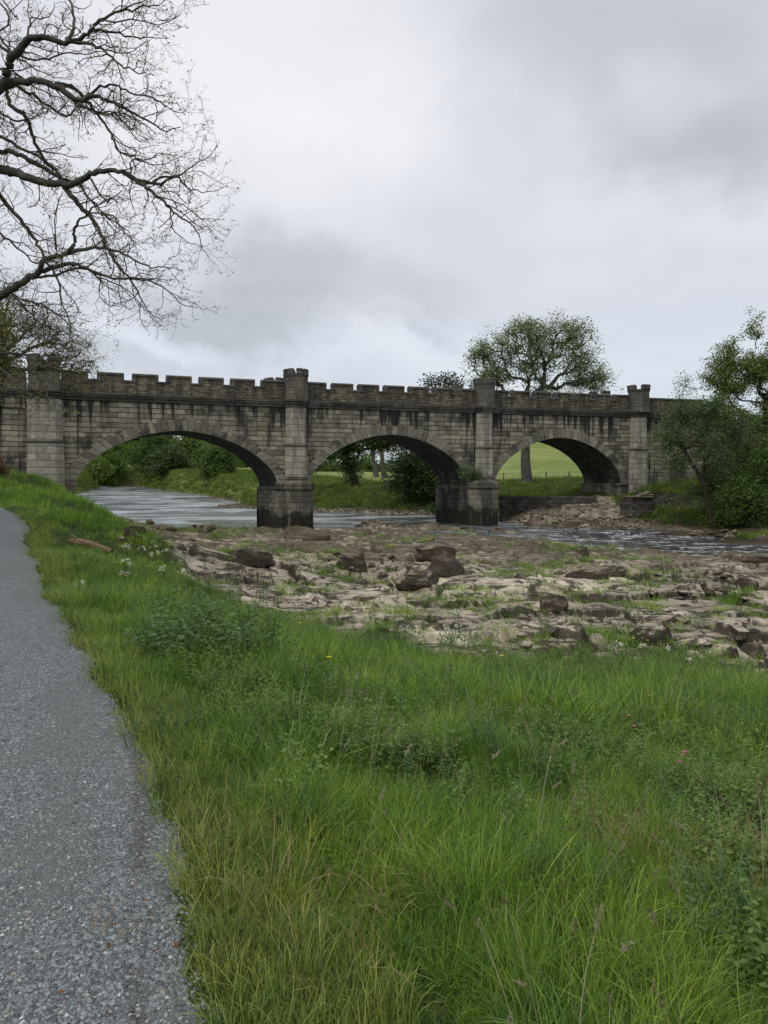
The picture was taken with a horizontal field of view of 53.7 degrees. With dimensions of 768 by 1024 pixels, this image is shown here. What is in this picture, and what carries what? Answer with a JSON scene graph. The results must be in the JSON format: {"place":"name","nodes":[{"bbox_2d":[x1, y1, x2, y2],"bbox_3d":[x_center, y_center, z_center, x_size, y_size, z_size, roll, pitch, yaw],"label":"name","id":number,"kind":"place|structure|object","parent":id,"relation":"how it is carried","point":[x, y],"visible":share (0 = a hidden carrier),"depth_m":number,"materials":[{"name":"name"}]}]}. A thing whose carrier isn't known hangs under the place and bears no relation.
{"place":"outdoors","nodes":[
{"label":"outdoors","id":0,"kind":"place"},
{"bbox_2d":[0,507,223,1023],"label":"path","id":1,"kind":"structure","parent":0,"point":[24,612],"depth_m":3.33,"materials":[{"name":"grey gravel"}]},
{"bbox_2d":[0,442,767,1023],"bbox_3d":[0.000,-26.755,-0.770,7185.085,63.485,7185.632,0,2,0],"label":"ground","id":2,"kind":"structure","parent":0,"point":[550,460],"depth_m":21.59,"materials":[{"name":"green plant"}]},
{"bbox_2d":[0,456,12,477],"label":"russet shrub","id":3,"kind":"object","parent":2,"relation":"on","point":[2,470],"visible":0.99,"depth_m":41.98,"materials":[{"name":"brown plant"}]},
{"bbox_2d":[0,295,40,404],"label":"evergreen tree","id":4,"kind":"object","parent":2,"relation":"on","point":[8,341],"visible":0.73,"depth_m":25.82,"materials":[{"name":"green plant"}]},
{"bbox_2d":[0,255,119,407],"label":"budding tree","id":5,"kind":"object","parent":2,"relation":"on","point":[39,368],"visible":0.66,"depth_m":32.60,"materials":[{"name":"brown plant"}]},
{"bbox_2d":[68,533,113,552],"bbox_3d":[-8.185,0.859,21.186,1.575,0.542,0.282,1,2,19],"label":"driftwood log","id":6,"kind":"object","parent":2,"relation":"on","point":[79,541],"visible":0.9,"depth_m":21.13,"materials":[{"name":"brown wood"}]},
{"bbox_2d":[7,625,190,1011],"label":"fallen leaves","id":7,"kind":"object","parent":2,"relation":"on","point":[109,944],"visible":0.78,"depth_m":2.52,"materials":[{"name":"brown plant"}]},
{"bbox_2d":[85,455,117,486],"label":"riverside tree","id":8,"kind":"object","parent":2,"relation":"on","point":[98,468],"visible":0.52,"depth_m":296.90,"materials":[{"name":"green plant"}]},
{"bbox_2d":[0,468,218,592],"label":"grass","id":9,"kind":"structure","parent":2,"relation":"on","point":[64,516],"depth_m":25.53,"materials":[{"name":"green plant"}]},
{"bbox_2d":[97,443,132,485],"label":"riverside tree","id":10,"kind":"object","parent":2,"relation":"on","point":[111,455],"visible":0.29,"depth_m":337.79,"materials":[{"name":"green plant"}]},
{"bbox_2d":[73,552,159,589],"bbox_3d":[-4.069,1.007,11.174,1.154,0.763,1.748,1,3,31],"label":"cow parsley","id":11,"kind":"object","parent":2,"relation":"on","point":[123,561],"visible":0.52,"depth_m":11.30,"materials":[{"name":"green plant"}]},
{"bbox_2d":[117,536,125,541],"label":"stone","id":12,"kind":"object","parent":2,"relation":"on","point":[122,538],"visible":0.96,"depth_m":22.82,"materials":[{"name":"grey stone"}]},
{"bbox_2d":[0,0,244,441],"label":"bare oak","id":13,"kind":"object","parent":2,"relation":"on","point":[7,83],"visible":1,"depth_m":16.70,"materials":[{"name":"brown plant"}]},
{"bbox_2d":[122,529,142,538],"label":"stone","id":14,"kind":"object","parent":2,"relation":"on","point":[128,532],"visible":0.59,"depth_m":23.45,"materials":[{"name":"grey stone"}]},
{"bbox_2d":[90,543,188,583],"bbox_3d":[-4.130,0.938,12.744,1.133,0.798,1.361,2,3,34],"label":"cow parsley","id":15,"kind":"object","parent":2,"relation":"on","point":[128,546],"visible":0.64,"depth_m":12.94,"materials":[{"name":"green plant"}]},
{"bbox_2d":[121,562,168,593],"bbox_3d":[-3.761,1.060,11.892,0.795,0.695,1.036,-1,3,-30],"label":"cow parsley","id":16,"kind":"object","parent":2,"relation":"on","point":[141,578],"visible":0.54,"depth_m":11.91,"materials":[{"name":"green plant"}]},
{"bbox_2d":[116,435,175,464],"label":"riverside tree","id":17,"kind":"object","parent":2,"relation":"on","point":[131,443],"visible":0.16,"depth_m":381.62,"materials":[{"name":"green plant"}]},
{"bbox_2d":[119,435,181,479],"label":"riverside tree","id":18,"kind":"object","parent":2,"relation":"on","point":[153,446],"visible":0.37,"depth_m":295.22,"materials":[{"name":"green plant"}]},
{"bbox_2d":[90,582,214,620],"bbox_3d":[-3.348,1.291,10.393,2.105,0.634,2.090,0,2,0],"label":"weed clump","id":19,"kind":"object","parent":2,"relation":"on","point":[189,605],"visible":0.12,"depth_m":10.33,"materials":[{"name":"green plant"}]},
{"bbox_2d":[138,544,185,578],"bbox_3d":[-4.121,0.948,13.953,1.048,0.771,1.116,-1,2,-22],"label":"cow parsley","id":20,"kind":"object","parent":2,"relation":"on","point":[166,560],"visible":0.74,"depth_m":13.95,"materials":[{"name":"green plant"}]},
{"bbox_2d":[142,439,198,480],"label":"riverside tree","id":21,"kind":"object","parent":2,"relation":"on","point":[163,461],"visible":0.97,"depth_m":266.55,"materials":[{"name":"green plant"}]},
{"bbox_2d":[164,435,209,467],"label":"riverside tree","id":22,"kind":"object","parent":2,"relation":"on","point":[188,444],"visible":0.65,"depth_m":295.18,"materials":[{"name":"green plant"}]},
{"bbox_2d":[105,572,314,664],"bbox_3d":[-1.537,1.080,6.890,1.655,0.956,1.619,-2,3,-37],"label":"weed clump","id":23,"kind":"object","parent":2,"relation":"on","point":[205,624],"visible":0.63,"depth_m":6.86,"materials":[{"name":"green plant"}]},
{"bbox_2d":[191,443,242,482],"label":"bush","id":24,"kind":"object","parent":2,"relation":"on","point":[215,461],"visible":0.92,"depth_m":187.48,"materials":[{"name":"green plant"}]},
{"bbox_2d":[208,552,264,611],"bbox_3d":[-2.799,1.259,13.602,1.342,1.129,0.487,1,3,28],"label":"dry stalk","id":25,"kind":"object","parent":2,"relation":"on","point":[231,581],"visible":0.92,"depth_m":13.49,"materials":[{"name":"plant"}]},
{"bbox_2d":[233,455,249,467],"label":"riverside tree","id":26,"kind":"object","parent":2,"relation":"on","point":[244,465],"visible":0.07,"depth_m":395.66,"materials":[{"name":"green plant"}]},
{"bbox_2d":[9,509,487,1023],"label":"verge grass","id":27,"kind":"structure","parent":2,"relation":"on","point":[220,860],"depth_m":2.79,"materials":[{"name":"green plant"}]},
{"bbox_2d":[240,558,262,606],"bbox_3d":[-2.434,1.368,14.416,0.345,1.050,0.721,1,2,20],"label":"dry stalk","id":28,"kind":"object","parent":2,"relation":"on","point":[257,585],"visible":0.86,"depth_m":14.21,"materials":[{"name":"brown plant"}]},
{"bbox_2d":[267,791,341,850],"bbox_3d":[-0.377,1.350,3.299,0.286,0.248,0.337,-2,3,-39],"label":"weed clump","id":29,"kind":"object","parent":2,"relation":"on","point":[289,824],"visible":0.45,"depth_m":3.30,"materials":[{"name":"green plant"}]},
{"bbox_2d":[314,438,405,486],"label":"ivy tree","id":30,"kind":"object","parent":2,"relation":"on","point":[349,465],"visible":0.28,"depth_m":110.90,"materials":[{"name":"green plant"}]},
{"bbox_2d":[314,448,428,471],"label":"hedgerow","id":31,"kind":"object","parent":2,"relation":"on","point":[329,464],"visible":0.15,"depth_m":327.51,"materials":[{"name":"green plant"}]},
{"bbox_2d":[316,471,427,477],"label":"meadow fence","id":32,"kind":"object","parent":2,"relation":"on","point":[365,477],"visible":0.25,"depth_m":149.78,"materials":[{"name":"brown wood"}]},
{"bbox_2d":[364,446,388,476],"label":"bare tree","id":33,"kind":"object","parent":2,"relation":"on","point":[375,469],"visible":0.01,"depth_m":179.25,"materials":[{"name":"grey plant"}]},
{"bbox_2d":[367,449,388,478],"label":"bare tree","id":34,"kind":"object","parent":2,"relation":"on","point":[382,467],"visible":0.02,"depth_m":164.29,"materials":[{"name":"grey plant"}]},
{"bbox_2d":[45,540,767,774],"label":"grass","id":35,"kind":"structure","parent":2,"relation":"on","point":[639,688],"depth_m":7.31,"materials":[{"name":"green plant"}]},
{"bbox_2d":[68,546,767,997],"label":"undergrowth","id":36,"kind":"object","parent":2,"relation":"on","point":[738,790],"visible":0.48,"depth_m":4.81,"materials":[{"name":"green plant"}]},
{"bbox_2d":[75,465,767,528],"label":"bank grass","id":37,"kind":"structure","parent":2,"relation":"on","point":[332,486],"depth_m":101.42,"materials":[{"name":"green plant"}]},
{"bbox_2d":[375,370,473,514],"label":"ivy tree","id":38,"kind":"object","parent":2,"relation":"on","point":[412,469],"visible":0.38,"depth_m":88.81,"materials":[{"name":"green plant"}]},
{"bbox_2d":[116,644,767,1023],"bbox_3d":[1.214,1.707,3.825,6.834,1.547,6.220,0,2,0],"label":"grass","id":39,"kind":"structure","parent":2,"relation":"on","point":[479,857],"depth_m":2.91,"materials":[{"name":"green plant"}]},
{"bbox_2d":[450,689,506,769],"bbox_3d":[0.602,1.386,4.773,0.374,0.460,0.531,0,2,0],"label":"weed clump","id":40,"kind":"object","parent":2,"relation":"on","point":[474,729],"visible":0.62,"depth_m":4.68,"materials":[{"name":"green plant"}]},
{"bbox_2d":[202,664,767,1023],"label":"seeding grass","id":41,"kind":"structure","parent":2,"relation":"on","point":[575,929],"depth_m":2.78,"materials":[{"name":"green plant"}]},
{"bbox_2d":[496,471,576,478],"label":"field fence","id":42,"kind":"object","parent":2,"relation":"on","point":[568,475],"visible":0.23,"depth_m":113.68,"materials":[{"name":"brown wood"}]},
{"bbox_2d":[458,307,626,482],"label":"tree","id":43,"kind":"object","parent":2,"relation":"on","point":[593,382],"visible":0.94,"depth_m":102.53,"materials":[{"name":"green plant"}]},
{"bbox_2d":[547,692,660,759],"bbox_3d":[1.655,1.723,5.796,0.910,0.442,0.883,2,3,38],"label":"weed clump","id":44,"kind":"object","parent":2,"relation":"on","point":[644,741],"visible":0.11,"depth_m":5.70,"materials":[{"name":"green plant"}]},
{"bbox_2d":[615,640,675,664],"bbox_3d":[4.240,2.333,12.014,1.076,0.593,0.986,0,2,0],"label":"cow parsley","id":45,"kind":"object","parent":2,"relation":"on","point":[643,651],"visible":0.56,"depth_m":12.12,"materials":[{"name":"green plant"}]},
{"bbox_2d":[634,493,719,509],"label":"retaining wall","id":46,"kind":"structure","parent":2,"relation":"on","point":[659,499],"depth_m":65.01,"materials":[{"name":"stone"}]},
{"bbox_2d":[671,654,691,700],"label":"dry stalk","id":47,"kind":"object","parent":2,"relation":"on","point":[680,673],"visible":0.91,"depth_m":6.82,"materials":[{"name":"green plant"}]},
{"bbox_2d":[650,641,728,670],"bbox_3d":[4.729,2.361,11.898,1.266,0.683,1.311,0,2,0],"label":"weed clump","id":48,"kind":"object","parent":2,"relation":"on","point":[707,661],"visible":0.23,"depth_m":11.77,"materials":[{"name":"green plant"}]},
{"bbox_2d":[623,713,767,776],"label":"weed clump","id":49,"kind":"object","parent":2,"relation":"on","point":[732,745],"visible":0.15,"depth_m":5.77,"materials":[{"name":"green plant"}]},
{"bbox_2d":[643,370,762,527],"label":"riverside tree","id":50,"kind":"object","parent":2,"relation":"on","point":[709,408],"visible":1,"depth_m":56.55,"materials":[{"name":"green plant"}]},
{"bbox_2d":[645,822,767,959],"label":"weed clump","id":51,"kind":"object","parent":2,"relation":"on","point":[741,896],"visible":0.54,"depth_m":2.80,"materials":[{"name":"green plant"}]},
{"bbox_2d":[666,443,760,505],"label":"riverside shrub","id":52,"kind":"object","parent":2,"relation":"on","point":[697,490],"visible":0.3,"depth_m":59.48,"materials":[{"name":"green plant"}]},
{"bbox_2d":[687,306,767,479],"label":"oak tree","id":53,"kind":"object","parent":2,"relation":"on","point":[726,367],"visible":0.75,"depth_m":59.23,"materials":[{"name":"green plant"}]},
{"bbox_2d":[690,436,767,530],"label":"riverside shrub","id":54,"kind":"object","parent":2,"relation":"on","point":[740,494],"visible":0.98,"depth_m":55.49,"materials":[{"name":"green plant"}]},
{"bbox_2d":[710,419,767,473],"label":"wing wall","id":55,"kind":"structure","parent":2,"relation":"on","point":[728,440],"depth_m":76.08,"materials":[{"name":"stone"}]},
{"bbox_2d":[747,775,767,826],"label":"dry stalk","id":56,"kind":"object","parent":2,"relation":"on","point":[758,798],"visible":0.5,"depth_m":3.73,"materials":[{"name":"green plant"}]},
{"bbox_2d":[0,0,767,464],"label":"sky","id":57,"kind":"structure","parent":0,"point":[420,177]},
{"bbox_2d":[62,562,767,1002],"label":"dead grass","id":58,"kind":"structure","parent":0,"point":[631,812],"depth_m":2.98,"materials":[{"name":"plant"}]},
{"bbox_2d":[77,483,767,675],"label":"bedrock riverbed","id":59,"kind":"structure","parent":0,"point":[491,553],"depth_m":23.61,"materials":[{"name":"beige stone"}]},
{"bbox_2d":[122,526,145,533],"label":"stone","id":60,"kind":"object","parent":59,"relation":"on","point":[141,529],"visible":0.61,"depth_m":24.30,"materials":[{"name":"grey stone"}]},
{"bbox_2d":[146,519,154,524],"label":"stone","id":61,"kind":"object","parent":59,"relation":"on","point":[149,521],"visible":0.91,"depth_m":48.30,"materials":[{"name":"stone"}]},
{"bbox_2d":[205,525,214,530],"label":"stone","id":62,"kind":"object","parent":59,"relation":"on","point":[208,527],"visible":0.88,"depth_m":48.31,"materials":[{"name":"stone"}]},
{"bbox_2d":[230,549,273,567],"bbox_3d":[-4.487,1.563,25.313,1.636,0.677,0.962,-2,2,-1],"label":"boulder","id":63,"kind":"object","parent":59,"relation":"on","point":[251,557],"visible":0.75,"depth_m":24.92,"materials":[{"name":"stone"}]},
{"bbox_2d":[284,525,331,540],"bbox_3d":[-4.014,1.187,40.028,2.593,0.989,1.311,0,2,3],"label":"boulder","id":64,"kind":"object","parent":59,"relation":"on","point":[304,533],"visible":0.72,"depth_m":39.62,"materials":[{"name":"beige stone"}]},
{"bbox_2d":[335,553,367,572],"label":"boulder","id":65,"kind":"object","parent":59,"relation":"on","point":[355,560],"visible":0.83,"depth_m":25.07,"materials":[{"name":"stone"}]},
{"bbox_2d":[0,353,710,528],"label":"stone bridge","id":66,"kind":"structure","parent":59,"relation":"on","point":[287,434],"depth_m":58.58,"materials":[{"name":"grey stone"}]},
{"bbox_2d":[453,462,487,482],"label":"ledge shrub","id":67,"kind":"object","parent":66,"relation":"on","point":[468,472],"visible":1,"depth_m":63.02,"materials":[{"name":"green plant"}]},
{"bbox_2d":[119,495,662,528],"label":"shore pebbles","id":68,"kind":"object","parent":59,"relation":"on","point":[557,521],"visible":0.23,"depth_m":65.56,"materials":[{"name":"stone"}]},
{"bbox_2d":[384,613,427,645],"bbox_3d":[0.415,2.064,13.047,0.744,0.614,0.978,-2,3,-35],"label":"cow parsley","id":69,"kind":"object","parent":59,"relation":"on","point":[410,638],"visible":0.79,"depth_m":13.07,"materials":[{"name":"green plant"}]},
{"bbox_2d":[394,567,438,591],"bbox_3d":[1.033,2.024,22.661,1.449,0.758,0.997,2,2,-4],"label":"boulder","id":70,"kind":"object","parent":59,"relation":"on","point":[413,578],"visible":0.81,"depth_m":22.33,"materials":[{"name":"stone"}]},
{"bbox_2d":[415,540,456,561],"bbox_3d":[1.823,1.529,28.432,1.439,0.914,1.259,-1,2,-26],"label":"boulder","id":71,"kind":"object","parent":59,"relation":"on","point":[426,552],"visible":0.7,"depth_m":27.97,"materials":[{"name":"brown stone"}]},
{"bbox_2d":[426,548,463,577],"bbox_3d":[1.928,1.721,23.847,1.208,1.084,0.987,12,4,7],"label":"boulder","id":72,"kind":"object","parent":59,"relation":"on","point":[444,564],"visible":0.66,"depth_m":23.57,"materials":[{"name":"stone"}]},
{"bbox_2d":[124,518,767,669],"label":"rock grass","id":73,"kind":"object","parent":59,"relation":"on","point":[587,630],"depth_m":20.94,"materials":[{"name":"green plant"}]},
{"bbox_2d":[399,607,510,655],"bbox_3d":[1.182,2.001,12.745,1.911,0.782,1.303,0,2,0],"label":"cow parsley","id":74,"kind":"object","parent":59,"relation":"on","point":[458,637],"visible":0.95,"depth_m":12.62,"materials":[{"name":"green plant"}]},
{"bbox_2d":[517,632,527,636],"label":"stone","id":75,"kind":"object","parent":59,"relation":"on","point":[523,635],"visible":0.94,"depth_m":13.66,"materials":[{"name":"grey stone"}]},
{"bbox_2d":[518,641,531,648],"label":"stone","id":76,"kind":"object","parent":59,"relation":"on","point":[525,643],"visible":0.81,"depth_m":13.17,"materials":[{"name":"grey stone"}]},
{"bbox_2d":[523,518,544,525],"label":"boulder","id":77,"kind":"object","parent":59,"relation":"on","point":[533,522],"visible":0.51,"depth_m":62.65,"materials":[{"name":"beige stone"}]},
{"bbox_2d":[499,495,596,520],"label":"retaining wall","id":78,"kind":"structure","parent":59,"relation":"on","point":[510,505],"depth_m":69.66,"materials":[{"name":"stone"}]},
{"bbox_2d":[547,626,559,635],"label":"stone","id":79,"kind":"object","parent":59,"relation":"on","point":[554,630],"visible":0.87,"depth_m":13.80,"materials":[{"name":"grey stone"}]},
{"bbox_2d":[539,594,568,613],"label":"boulder","id":80,"kind":"object","parent":59,"relation":"on","point":[555,604],"visible":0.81,"depth_m":19.09,"materials":[{"name":"stone"}]},
{"bbox_2d":[557,520,580,526],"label":"rock slab","id":81,"kind":"object","parent":59,"relation":"on","point":[573,523],"visible":0.88,"depth_m":61.82,"materials":[{"name":"beige stone"}]},
{"bbox_2d":[575,547,588,555],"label":"boulder","id":82,"kind":"object","parent":59,"relation":"on","point":[582,551],"visible":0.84,"depth_m":33.74,"materials":[{"name":"stone"}]},
{"bbox_2d":[563,565,626,579],"bbox_3d":[6.771,1.984,24.458,2.015,0.552,0.628,0,2,2],"label":"boulder","id":83,"kind":"object","parent":59,"relation":"on","point":[594,572],"visible":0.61,"depth_m":24.27,"materials":[{"name":"brown stone"}]},
{"bbox_2d":[565,614,671,667],"bbox_3d":[3.969,2.137,12.737,1.710,0.897,1.434,2,3,41],"label":"cow parsley","id":84,"kind":"object","parent":59,"relation":"on","point":[635,645],"visible":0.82,"depth_m":12.65,"materials":[{"name":"green plant"}]},
{"bbox_2d":[620,491,653,516],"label":"masonry block","id":85,"kind":"structure","parent":59,"relation":"on","point":[634,505],"depth_m":63.11,"materials":[{"name":"stone"}]},
{"bbox_2d":[627,617,665,645],"bbox_3d":[4.955,2.311,14.328,0.698,0.639,0.600,6,3,10],"label":"boulder","id":86,"kind":"object","parent":59,"relation":"on","point":[650,630],"visible":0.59,"depth_m":14.15,"materials":[{"name":"grey stone"}]},
{"bbox_2d":[647,588,658,595],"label":"stone","id":87,"kind":"object","parent":59,"relation":"on","point":[652,591],"visible":0.9,"depth_m":22.00,"materials":[{"name":"beige stone"}]},
{"bbox_2d":[662,623,671,642],"bbox_3d":[5.533,2.450,15.483,0.564,0.559,0.405,-14,2,0],"label":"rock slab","id":88,"kind":"object","parent":59,"relation":"on","point":[668,632],"visible":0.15,"depth_m":15.29,"materials":[{"name":"grey stone"}]},
{"bbox_2d":[662,607,676,612],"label":"stone","id":89,"kind":"object","parent":59,"relation":"on","point":[669,610],"visible":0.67,"depth_m":19.29,"materials":[{"name":"beige stone"}]},
{"bbox_2d":[672,611,686,617],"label":"stone","id":90,"kind":"object","parent":59,"relation":"on","point":[679,614],"visible":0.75,"depth_m":18.59,"materials":[{"name":"beige stone"}]},
{"bbox_2d":[676,589,688,594],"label":"stone","id":91,"kind":"object","parent":59,"relation":"on","point":[681,591],"visible":1,"depth_m":22.21,"materials":[{"name":"beige stone"}]},
{"bbox_2d":[680,602,690,606],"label":"stone","id":92,"kind":"object","parent":59,"relation":"on","point":[684,604],"visible":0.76,"depth_m":20.55,"materials":[{"name":"beige stone"}]},
{"bbox_2d":[688,529,704,534],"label":"rock slab","id":93,"kind":"object","parent":59,"relation":"on","point":[694,532],"visible":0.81,"depth_m":56.06,"materials":[{"name":"beige stone"}]},
{"bbox_2d":[691,638,710,647],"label":"stone","id":94,"kind":"object","parent":59,"relation":"on","point":[701,641],"visible":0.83,"depth_m":14.64,"materials":[{"name":"grey stone"}]},
{"bbox_2d":[703,642,713,645],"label":"stone","id":95,"kind":"object","parent":59,"relation":"on","point":[708,644],"visible":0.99,"depth_m":14.51,"materials":[{"name":"grey stone"}]},
{"bbox_2d":[704,587,715,595],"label":"stone","id":96,"kind":"object","parent":59,"relation":"on","point":[709,590],"visible":1,"depth_m":22.35,"materials":[{"name":"grey stone"}]},
{"bbox_2d":[713,586,723,591],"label":"stone","id":97,"kind":"object","parent":59,"relation":"on","point":[719,588],"visible":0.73,"depth_m":24.40,"materials":[{"name":"grey stone"}]},
{"bbox_2d":[722,646,738,658],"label":"boulder","id":98,"kind":"object","parent":59,"relation":"on","point":[734,650],"visible":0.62,"depth_m":14.03,"materials":[{"name":"grey stone"}]},
{"bbox_2d":[714,619,749,641],"bbox_3d":[7.437,2.535,16.315,0.473,0.481,1.072,0,2,-12],"label":"boulder","id":99,"kind":"object","parent":59,"relation":"on","point":[736,630],"visible":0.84,"depth_m":16.03,"materials":[{"name":"grey stone"}]},
{"bbox_2d":[734,577,758,590],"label":"boulder","id":100,"kind":"object","parent":59,"relation":"on","point":[740,581],"visible":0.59,"depth_m":24.94,"materials":[{"name":"stone"}]},
{"bbox_2d":[738,554,767,563],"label":"boulder","id":101,"kind":"object","parent":59,"relation":"on","point":[750,558],"visible":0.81,"depth_m":32.94,"materials":[{"name":"stone"}]},
{"bbox_2d":[740,642,766,658],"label":"boulder","id":102,"kind":"object","parent":59,"relation":"on","point":[746,648],"visible":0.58,"depth_m":14.70,"materials":[{"name":"grey stone"}]},
{"bbox_2d":[749,628,760,633],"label":"stone","id":103,"kind":"object","parent":59,"relation":"on","point":[754,631],"visible":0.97,"depth_m":16.75,"materials":[{"name":"grey stone"}]},
{"bbox_2d":[78,486,767,583],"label":"water","id":104,"kind":"structure","parent":0,"point":[144,504],"depth_m":69.91,"materials":[{"name":"grey liquid"}]}
]}

